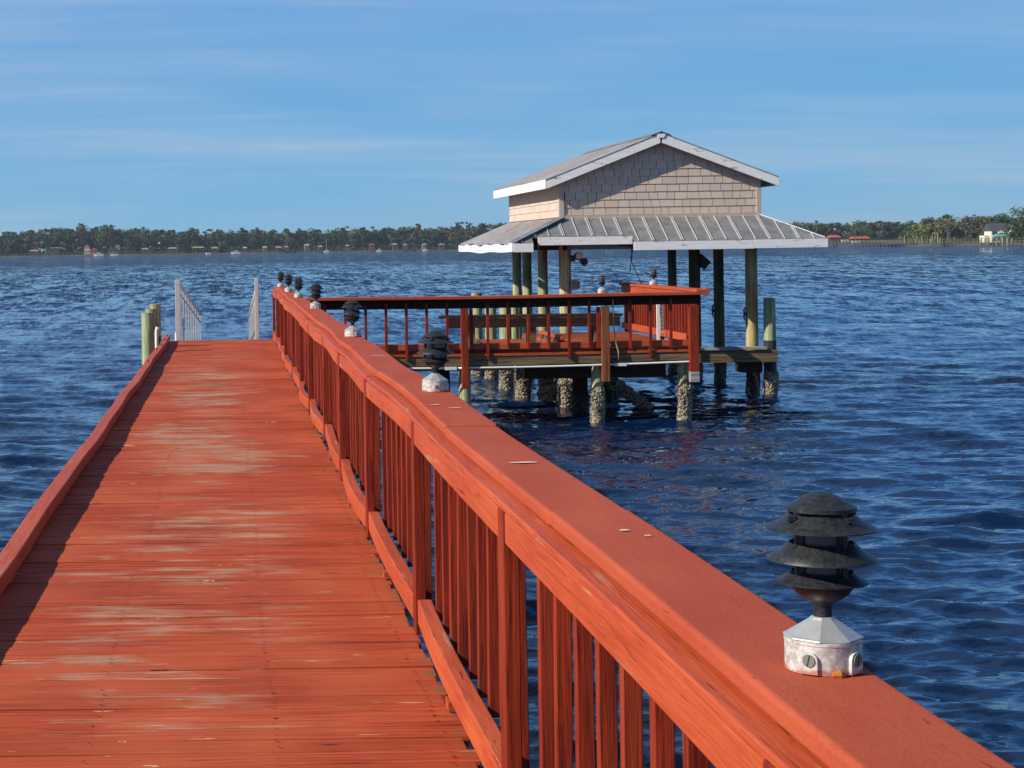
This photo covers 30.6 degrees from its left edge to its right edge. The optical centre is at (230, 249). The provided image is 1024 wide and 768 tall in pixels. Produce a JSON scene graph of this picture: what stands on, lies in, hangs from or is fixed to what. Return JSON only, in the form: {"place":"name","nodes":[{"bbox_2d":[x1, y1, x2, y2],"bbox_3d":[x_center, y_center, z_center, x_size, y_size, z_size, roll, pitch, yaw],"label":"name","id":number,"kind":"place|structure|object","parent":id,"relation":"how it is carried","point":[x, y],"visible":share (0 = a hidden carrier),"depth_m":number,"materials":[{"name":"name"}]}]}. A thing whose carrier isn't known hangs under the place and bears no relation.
{"place":"outdoors","nodes":[
{"label":"outdoors","id":0,"kind":"place"},
{"bbox_2d":[0,248,458,256],"bbox_3d":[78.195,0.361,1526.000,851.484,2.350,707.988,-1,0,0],"label":"ground","id":1,"kind":"structure","parent":0,"point":[186,253],"depth_m":1177.95,"materials":[{"name":"green plant"}]},
{"bbox_2d":[2,231,12,239],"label":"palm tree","id":2,"kind":"object","parent":1,"relation":"on","point":[7,236],"visible":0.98,"depth_m":1190.83,"materials":[{"name":"green plant"}]},
{"bbox_2d":[49,247,59,254],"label":"boat shed","id":3,"kind":"object","parent":1,"relation":"on","point":[54,250],"visible":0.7,"depth_m":1185.60,"materials":[{"name":"grey"}]},
{"bbox_2d":[50,227,61,246],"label":"pine tree","id":4,"kind":"object","parent":1,"relation":"on","point":[51,233],"visible":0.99,"depth_m":1191.88,"materials":[{"name":"green plant"}]},
{"bbox_2d":[74,223,85,254],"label":"pine tree","id":5,"kind":"object","parent":1,"relation":"on","point":[82,225],"visible":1,"depth_m":1191.15,"materials":[{"name":"green plant"}]},
{"bbox_2d":[84,245,89,254],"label":"house","id":6,"kind":"structure","parent":1,"relation":"on","point":[86,248],"depth_m":1186.00,"materials":[{"name":"beige"}]},
{"bbox_2d":[90,248,98,253],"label":"house","id":7,"kind":"structure","parent":1,"relation":"on","point":[94,251],"depth_m":1184.00,"materials":[{"name":"brown brick"}]},
{"bbox_2d":[95,225,111,254],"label":"pine tree","id":8,"kind":"object","parent":1,"relation":"on","point":[100,231],"visible":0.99,"depth_m":1191.36,"materials":[{"name":"green plant"}]},
{"bbox_2d":[104,224,117,239],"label":"palm tree","id":9,"kind":"object","parent":1,"relation":"on","point":[110,227],"visible":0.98,"depth_m":1192.12,"materials":[{"name":"green plant"}]},
{"bbox_2d":[107,247,116,252],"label":"house","id":10,"kind":"structure","parent":1,"relation":"on","point":[112,250],"depth_m":1186.00,"materials":[{"name":"grey"}]},
{"bbox_2d":[134,227,147,235],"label":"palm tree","id":11,"kind":"object","parent":1,"relation":"on","point":[138,230],"visible":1,"depth_m":1191.48,"materials":[{"name":"green plant"}]},
{"bbox_2d":[167,230,176,253],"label":"pine tree","id":12,"kind":"object","parent":1,"relation":"on","point":[171,236],"visible":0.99,"depth_m":1191.64,"materials":[{"name":"green plant"}]},
{"bbox_2d":[206,228,215,252],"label":"pine tree","id":13,"kind":"object","parent":1,"relation":"on","point":[212,233],"visible":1,"depth_m":1190.98,"materials":[{"name":"green plant"}]},
{"bbox_2d":[240,228,248,243],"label":"palm tree","id":14,"kind":"object","parent":1,"relation":"on","point":[242,230],"visible":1,"depth_m":1191.38,"materials":[{"name":"green plant"}]},
{"bbox_2d":[250,227,260,250],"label":"pine tree","id":15,"kind":"object","parent":1,"relation":"on","point":[257,230],"visible":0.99,"depth_m":1191.71,"materials":[{"name":"green plant"}]},
{"bbox_2d":[293,228,301,250],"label":"palm tree","id":16,"kind":"object","parent":1,"relation":"on","point":[298,230],"visible":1,"depth_m":1191.69,"materials":[{"name":"green plant"}]},
{"bbox_2d":[340,226,349,244],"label":"palm tree","id":17,"kind":"object","parent":1,"relation":"on","point":[343,230],"visible":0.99,"depth_m":1191.81,"materials":[{"name":"green plant"}]},
{"bbox_2d":[368,226,377,244],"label":"palm tree","id":18,"kind":"object","parent":1,"relation":"on","point":[375,230],"visible":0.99,"depth_m":1191.73,"materials":[{"name":"green plant"}]},
{"bbox_2d":[0,220,815,255],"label":"woods","id":19,"kind":"object","parent":1,"relation":"on","point":[183,241],"visible":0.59,"depth_m":1189.85,"materials":[{"name":"green plant"}]},
{"bbox_2d":[415,223,422,243],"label":"palm tree","id":20,"kind":"object","parent":1,"relation":"on","point":[418,227],"visible":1,"depth_m":1189.83,"materials":[{"name":"green plant"}]},
{"bbox_2d":[454,222,464,239],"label":"pine tree","id":21,"kind":"object","parent":1,"relation":"on","point":[457,226],"visible":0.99,"depth_m":1190.49,"materials":[{"name":"green plant"}]},
{"bbox_2d":[465,221,475,227],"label":"pine tree","id":22,"kind":"object","parent":1,"relation":"on","point":[468,225],"visible":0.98,"depth_m":1191.14,"materials":[{"name":"green plant"}]},
{"bbox_2d":[478,222,487,234],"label":"palm tree","id":23,"kind":"object","parent":1,"relation":"on","point":[481,225],"visible":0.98,"depth_m":1189.53,"materials":[{"name":"green plant"}]},
{"bbox_2d":[0,245,1023,767],"bbox_3d":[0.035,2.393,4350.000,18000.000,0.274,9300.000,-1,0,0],"label":"water","id":24,"kind":"structure","parent":0,"point":[892,409],"depth_m":25.66,"materials":[{"name":"blue liquid"}]},
{"bbox_2d":[1,253,53,256],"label":"long pier","id":25,"kind":"structure","parent":24,"relation":"in","point":[45,254],"depth_m":1139.65,"materials":[{"name":"grey wood"}]},
{"bbox_2d":[29,250,38,256],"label":"boat shed","id":26,"kind":"object","parent":24,"relation":"on","point":[33,252],"visible":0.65,"depth_m":1151.35,"materials":[{"name":"grey"}]},
{"bbox_2d":[105,251,184,255],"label":"long pier","id":27,"kind":"structure","parent":24,"relation":"in","point":[126,253],"depth_m":1157.95,"materials":[{"name":"grey wood"}]},
{"bbox_2d":[141,312,153,365],"bbox_3d":[-1.303,1.992,29.000,0.278,1.995,0.277,-1,0,0],"label":"piling","id":28,"kind":"object","parent":24,"relation":"in","point":[147,318],"visible":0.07,"depth_m":28.91,"materials":[{"name":"green wood"}]},
{"bbox_2d":[146,309,156,349],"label":"piling","id":29,"kind":"object","parent":24,"relation":"in","point":[154,311],"visible":0.02,"depth_m":30.53,"materials":[{"name":"green wood"}]},
{"bbox_2d":[150,304,161,343],"bbox_3d":[-1.354,1.987,33.301,0.278,2.005,0.276,-1,0,0],"label":"piling","id":30,"kind":"object","parent":24,"relation":"in","point":[156,306],"visible":0.02,"depth_m":33.23,"materials":[{"name":"green wood"}]},
{"bbox_2d":[192,246,204,254],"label":"boat shed","id":31,"kind":"object","parent":24,"relation":"on","point":[196,247],"visible":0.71,"depth_m":1160.94,"materials":[{"name":"grey"}]},
{"bbox_2d":[0,334,480,767],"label":"pier","id":32,"kind":"structure","parent":24,"relation":"in","point":[191,570],"depth_m":8.29,"materials":[{"name":"red wood"}]},
{"bbox_2d":[155,327,158,347],"bbox_3d":[-1.166,1.518,29.200,0.081,0.597,0.060,-1,0,0],"label":"white pipe","id":33,"kind":"object","parent":32,"relation":"on","point":[156,337],"visible":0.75,"depth_m":29.18,"materials":[{"name":"white plastic"}]},
{"bbox_2d":[175,278,258,340],"bbox_3d":[-0.235,1.393,34.340,1.490,1.780,3.360,-1,0,0],"label":"gangway","id":34,"kind":"object","parent":32,"relation":"attached to","point":[253,315],"visible":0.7,"depth_m":33.41,"materials":[{"name":"metal"}]},
{"bbox_2d":[272,286,1014,767],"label":"pier railing","id":35,"kind":"object","parent":32,"relation":"on","point":[690,642],"visible":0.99,"depth_m":4.54,"materials":[{"name":"red paint"}]},
{"bbox_2d":[276,272,284,286],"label":"rail lamp","id":36,"kind":"object","parent":35,"relation":"on","point":[280,276],"visible":0.98,"depth_m":32.16,"materials":[{"name":"metal"}]},
{"bbox_2d":[284,274,292,291],"bbox_3d":[0.905,0.519,28.595,0.168,0.280,0.168,1,3,38],"label":"rail lamp","id":37,"kind":"object","parent":35,"relation":"on","point":[288,280],"visible":1,"depth_m":28.56,"materials":[{"name":"metal"}]},
{"bbox_2d":[292,277,304,297],"bbox_3d":[0.929,0.515,25.006,0.168,0.280,0.168,1,-3,-29],"label":"rail lamp","id":38,"kind":"object","parent":35,"relation":"on","point":[298,281],"visible":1,"depth_m":24.96,"materials":[{"name":"metal"}]},
{"bbox_2d":[309,283,323,308],"bbox_3d":[0.936,0.506,20.043,0.168,0.280,0.168,2,3,0],"label":"rail lamp","id":39,"kind":"object","parent":35,"relation":"on","point":[316,288],"visible":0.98,"depth_m":20.00,"materials":[{"name":"metal"}]},
{"bbox_2d":[341,300,362,336],"bbox_3d":[0.916,0.515,13.754,0.168,0.280,0.168,-2,-2,21],"label":"rail lamp","id":40,"kind":"object","parent":35,"relation":"on","point":[352,312],"visible":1,"depth_m":13.71,"materials":[{"name":"metal"}]},
{"bbox_2d":[417,330,453,391],"bbox_3d":[0.929,0.504,8.299,0.168,0.280,0.168,0,1,-40],"label":"rail lamp","id":41,"kind":"object","parent":35,"relation":"on","point":[435,351],"visible":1,"depth_m":8.26,"materials":[{"name":"metal"}]},
{"bbox_2d":[765,491,878,677],"bbox_3d":[0.929,0.519,2.870,0.168,0.280,0.168,-1,0,0],"label":"rail lamp","id":42,"kind":"object","parent":35,"relation":"on","point":[821,552],"visible":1,"depth_m":2.83,"materials":[{"name":"metal"}]},
{"bbox_2d":[242,250,273,253],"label":"long pier","id":43,"kind":"structure","parent":24,"relation":"in","point":[251,251],"depth_m":1160.00,"materials":[{"name":"grey wood"}]},
{"bbox_2d":[275,246,281,252],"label":"boat shed","id":44,"kind":"object","parent":24,"relation":"on","point":[277,247],"visible":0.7,"depth_m":1165.38,"materials":[{"name":"grey"}]},
{"bbox_2d":[304,244,309,252],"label":"boat shed","id":45,"kind":"object","parent":24,"relation":"on","point":[307,247],"visible":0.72,"depth_m":1163.60,"materials":[{"name":"grey"}]},
{"bbox_2d":[289,248,351,252],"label":"long pier","id":46,"kind":"structure","parent":24,"relation":"in","point":[318,250],"depth_m":1159.75,"materials":[{"name":"brown"}]},
{"bbox_2d":[369,244,374,251],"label":"boat shed","id":47,"kind":"object","parent":24,"relation":"on","point":[372,245],"visible":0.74,"depth_m":1165.60,"materials":[{"name":"brown"}]},
{"bbox_2d":[392,243,397,251],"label":"boat shed","id":48,"kind":"object","parent":24,"relation":"on","point":[395,245],"visible":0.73,"depth_m":1165.60,"materials":[{"name":"grey"}]},
{"bbox_2d":[356,247,444,251],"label":"long pier","id":49,"kind":"structure","parent":24,"relation":"in","point":[407,249],"depth_m":1159.95,"materials":[{"name":"brown"}]},
{"bbox_2d":[471,293,484,375],"bbox_3d":[4.577,1.849,33.901,0.275,2.110,0.279,-1,0,0],"label":"piling","id":50,"kind":"object","parent":24,"relation":"in","point":[478,331],"visible":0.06,"depth_m":33.81,"materials":[{"name":"green wood"}]},
{"bbox_2d":[484,308,498,378],"bbox_3d":[4.618,1.928,32.401,0.279,1.950,0.278,-1,0,0],"label":"piling","id":51,"kind":"object","parent":24,"relation":"in","point":[492,374],"visible":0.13,"depth_m":32.31,"materials":[{"name":"green wood"}]},
{"bbox_2d":[498,308,513,389],"bbox_3d":[4.578,1.929,30.402,0.279,1.950,0.277,-1,0,0],"label":"piling","id":52,"kind":"object","parent":24,"relation":"in","point":[506,379],"visible":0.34,"depth_m":30.31,"materials":[{"name":"green wood"}]},
{"bbox_2d":[511,308,518,379],"bbox_3d":[4.979,1.938,31.999,0.202,1.920,0.198,-1,0,0],"label":"piling","id":53,"kind":"object","parent":24,"relation":"in","point":[515,332],"visible":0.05,"depth_m":31.94,"materials":[{"name":"green wood"}]},
{"bbox_2d":[514,365,531,397],"bbox_3d":[4.591,2.161,28.701,0.275,1.485,0.272,-1,0,0],"label":"piling","id":54,"kind":"object","parent":24,"relation":"in","point":[523,387],"visible":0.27,"depth_m":28.60,"materials":[{"name":"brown wood"}]},
{"bbox_2d":[386,330,700,422],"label":"platform","id":55,"kind":"structure","parent":24,"relation":"in","point":[560,375],"depth_m":24.61,"materials":[{"name":"red wood"}]},
{"bbox_2d":[305,292,709,387],"bbox_3d":[3.683,1.215,24.448,5.410,1.243,0.225,-1,0,0],"label":"platform railing","id":56,"kind":"object","parent":55,"relation":"on","point":[463,304],"visible":0.83,"depth_m":24.44,"materials":[{"name":"red paint"}]},
{"bbox_2d":[598,275,606,292],"bbox_3d":[4.978,0.455,24.499,0.118,0.253,0.133,-1,0,-17],"label":"rail lamp","id":57,"kind":"object","parent":56,"relation":"on","point":[601,289],"visible":1,"depth_m":24.46,"materials":[{"name":"metal"}]},
{"bbox_2d":[612,299,618,359],"bbox_3d":[5.147,1.064,24.427,0.082,0.814,0.033,-1,0,9],"label":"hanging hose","id":58,"kind":"object","parent":56,"relation":"hanging from","point":[614,327],"visible":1,"depth_m":24.42,"materials":[{"name":"beige rubber"}]},
{"bbox_2d":[438,313,622,345],"bbox_3d":[4.192,1.114,25.655,2.550,0.420,0.390,-1,0,0],"label":"bench","id":59,"kind":"object","parent":55,"relation":"on","point":[536,320],"visible":0.82,"depth_m":25.46,"materials":[{"name":"brown wood"}]},
{"bbox_2d":[619,283,709,339],"bbox_3d":[6.293,0.957,26.767,0.187,0.873,4.865,-1,0,0],"label":"side railing","id":60,"kind":"object","parent":55,"relation":"on","point":[640,318],"visible":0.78,"depth_m":26.75,"materials":[{"name":"red paint"}]},
{"bbox_2d":[649,268,657,284],"bbox_3d":[6.294,0.397,27.196,0.118,0.253,0.133,2,1,-17],"label":"rail lamp","id":61,"kind":"object","parent":60,"relation":"on","point":[653,281],"visible":0.97,"depth_m":27.16,"materials":[{"name":"metal"}]},
{"bbox_2d":[656,304,663,339],"bbox_3d":[6.126,0.986,26.160,0.087,0.620,0.343,-1,0,23],"label":"fish ruler","id":62,"kind":"object","parent":60,"relation":"attached to","point":[660,316],"visible":0.75,"depth_m":26.03,"materials":[{"name":"white plastic"}]},
{"bbox_2d":[459,131,828,393],"bbox_3d":[6.708,0.510,31.143,4.856,4.725,6.566,-1,0,0],"label":"boathouse","id":63,"kind":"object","parent":24,"relation":"in","point":[662,190],"visible":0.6,"depth_m":28.62,"materials":[{"name":"brown wood"}]},
{"bbox_2d":[572,280,579,289],"bbox_3d":[5.418,0.549,28.695,0.120,0.145,0.070,-1,0,0],"label":"outlet box","id":64,"kind":"object","parent":63,"relation":"attached to","point":[575,284],"visible":1,"depth_m":28.66,"materials":[{"name":"grey metal"}]},
{"bbox_2d":[571,252,587,265],"bbox_3d":[5.470,0.138,28.651,0.245,0.218,0.143,-1,0,0],"label":"flood light","id":65,"kind":"object","parent":63,"relation":"attached to","point":[579,256],"visible":1,"depth_m":28.60,"materials":[{"name":"black metal"}]},
{"bbox_2d":[614,244,633,246],"bbox_3d":[6.079,-0.083,28.271,0.470,0.117,0.068,-1,0,13],"label":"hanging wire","id":66,"kind":"object","parent":63,"relation":"hanging from","point":[624,245],"visible":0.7,"depth_m":28.27,"materials":[{"name":"black metal"}]},
{"bbox_2d":[630,246,640,283],"bbox_3d":[6.254,0.245,28.200,0.172,0.614,0.014,-1,0,0],"label":"hanging wire","id":67,"kind":"object","parent":63,"relation":"hanging from","point":[633,265],"visible":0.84,"depth_m":28.20,"materials":[{"name":"black"}]},
{"bbox_2d":[700,254,710,268],"bbox_3d":[8.283,0.200,31.910,0.178,0.276,0.120,-1,0,0],"label":"speaker","id":68,"kind":"object","parent":63,"relation":"attached to","point":[705,262],"visible":1,"depth_m":31.85},
{"bbox_2d":[666,346,777,372],"bbox_3d":[7.361,1.721,28.660,2.270,0.405,0.620,-1,0,0],"label":"catwalk","id":69,"kind":"object","parent":63,"relation":"attached to","point":[747,359],"visible":0.47,"depth_m":28.38,"materials":[{"name":"brown wood"}]},
{"bbox_2d":[743,307,746,320],"bbox_3d":[8.079,1.003,28.720,0.053,0.226,0.026,-1,0,0],"label":"cleat","id":70,"kind":"object","parent":63,"relation":"attached to","point":[744,313],"visible":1,"depth_m":28.71,"materials":[{"name":"black metal"}]},
{"bbox_2d":[762,298,778,393],"bbox_3d":[8.427,1.798,28.551,0.257,2.100,0.259,-1,0,0],"label":"piling","id":71,"kind":"object","parent":24,"relation":"in","point":[771,379],"visible":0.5,"depth_m":28.47,"materials":[{"name":"green wood"}]},
{"bbox_2d":[825,235,841,246],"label":"boat shed","id":72,"kind":"object","parent":24,"relation":"on","point":[831,237],"visible":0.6,"depth_m":761.12,"materials":[{"name":"brown"}]},
{"bbox_2d":[849,236,868,246],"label":"boat shed","id":73,"kind":"object","parent":24,"relation":"on","point":[860,237],"visible":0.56,"depth_m":756.42,"materials":[{"name":"brown"}]},
{"bbox_2d":[810,237,1023,247],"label":"long pier","id":74,"kind":"structure","parent":24,"relation":"in","point":[935,241],"depth_m":713.54,"materials":[{"name":"brown"}]},
{"bbox_2d":[0,0,1023,251],"label":"sky","id":75,"kind":"structure","parent":0,"point":[177,115],"materials":[{"name":"blue"}]},
{"bbox_2d":[829,243,896,245],"bbox_3d":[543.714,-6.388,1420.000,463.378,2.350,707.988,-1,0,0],"label":"ground","id":76,"kind":"structure","parent":0,"point":[866,244],"depth_m":1073.43,"materials":[{"name":"green plant"}]},
{"bbox_2d":[815,220,824,235],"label":"pine tree","id":77,"kind":"object","parent":76,"relation":"on","point":[820,225],"visible":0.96,"depth_m":1080.39,"materials":[{"name":"green plant"}]},
{"bbox_2d":[828,222,839,228],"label":"pine tree","id":78,"kind":"object","parent":76,"relation":"on","point":[835,224],"visible":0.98,"depth_m":1081.07,"materials":[{"name":"green plant"}]},
{"bbox_2d":[891,222,904,235],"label":"pine tree","id":79,"kind":"object","parent":76,"relation":"on","point":[895,224],"visible":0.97,"depth_m":1081.38,"materials":[{"name":"green plant"}]},
{"bbox_2d":[788,218,1022,243],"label":"woods","id":80,"kind":"object","parent":76,"relation":"on","point":[872,231],"visible":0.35,"depth_m":1080.26,"materials":[{"name":"green plant"}]},
{"bbox_2d":[862,240,1023,246],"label":"ground","id":81,"kind":"structure","parent":0,"point":[940,244],"depth_m":715.38,"materials":[{"name":"green plant"}]},
{"bbox_2d":[899,223,916,242],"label":"tree","id":82,"kind":"object","parent":81,"relation":"on","point":[907,228],"visible":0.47,"depth_m":769.52,"materials":[{"name":"green plant"}]},
{"bbox_2d":[905,223,922,241],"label":"tree","id":83,"kind":"object","parent":81,"relation":"on","point":[915,229],"visible":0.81,"depth_m":744.35,"materials":[{"name":"green plant"}]},
{"bbox_2d":[921,216,934,242],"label":"tree","id":84,"kind":"object","parent":81,"relation":"on","point":[928,220],"visible":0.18,"depth_m":764.62,"materials":[{"name":"green plant"}]},
{"bbox_2d":[918,222,939,242],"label":"tree","id":85,"kind":"object","parent":81,"relation":"on","point":[927,227],"visible":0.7,"depth_m":740.87,"materials":[{"name":"green plant"}]},
{"bbox_2d":[925,217,954,242],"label":"tree","id":86,"kind":"object","parent":81,"relation":"on","point":[940,230],"visible":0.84,"depth_m":738.55,"materials":[{"name":"green plant"}]},
{"bbox_2d":[939,214,953,240],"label":"tree","id":87,"kind":"object","parent":81,"relation":"on","point":[946,217],"visible":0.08,"depth_m":759.52,"materials":[{"name":"green plant"}]},
{"bbox_2d":[941,219,957,242],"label":"bare tree","id":88,"kind":"object","parent":81,"relation":"on","point":[947,226],"visible":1,"depth_m":727.63,"materials":[{"name":"brown plant"}]},
{"bbox_2d":[947,216,963,240],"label":"tree","id":89,"kind":"object","parent":81,"relation":"on","point":[954,231],"visible":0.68,"depth_m":742.28,"materials":[{"name":"green plant"}]},
{"bbox_2d":[900,235,1023,243],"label":"shrubs","id":90,"kind":"object","parent":81,"relation":"on","point":[967,239],"visible":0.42,"depth_m":726.97,"materials":[{"name":"green plant"}]},
{"bbox_2d":[957,216,974,239],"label":"tree","id":91,"kind":"object","parent":81,"relation":"on","point":[965,222],"visible":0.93,"depth_m":740.73,"materials":[{"name":"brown plant"}]},
{"bbox_2d":[964,214,984,240],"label":"tree","id":92,"kind":"object","parent":81,"relation":"on","point":[974,226],"visible":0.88,"depth_m":739.01,"materials":[{"name":"green plant"}]},
{"bbox_2d":[976,215,996,237],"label":"tree","id":93,"kind":"object","parent":81,"relation":"on","point":[987,219],"visible":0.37,"depth_m":735.09,"materials":[{"name":"green plant"}]},
{"bbox_2d":[979,223,1015,241],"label":"house","id":94,"kind":"structure","parent":81,"relation":"on","point":[992,230],"depth_m":720.84,"materials":[{"name":"beige"}]},
{"bbox_2d":[993,213,1009,222],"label":"tree","id":95,"kind":"object","parent":81,"relation":"on","point":[1001,219],"visible":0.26,"depth_m":768.04,"materials":[{"name":"green plant"}]},
{"bbox_2d":[1002,205,1023,242],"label":"tree","id":96,"kind":"object","parent":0,"point":[1017,232],"visible":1,"depth_m":699.98,"materials":[{"name":"green plant"}]}
]}

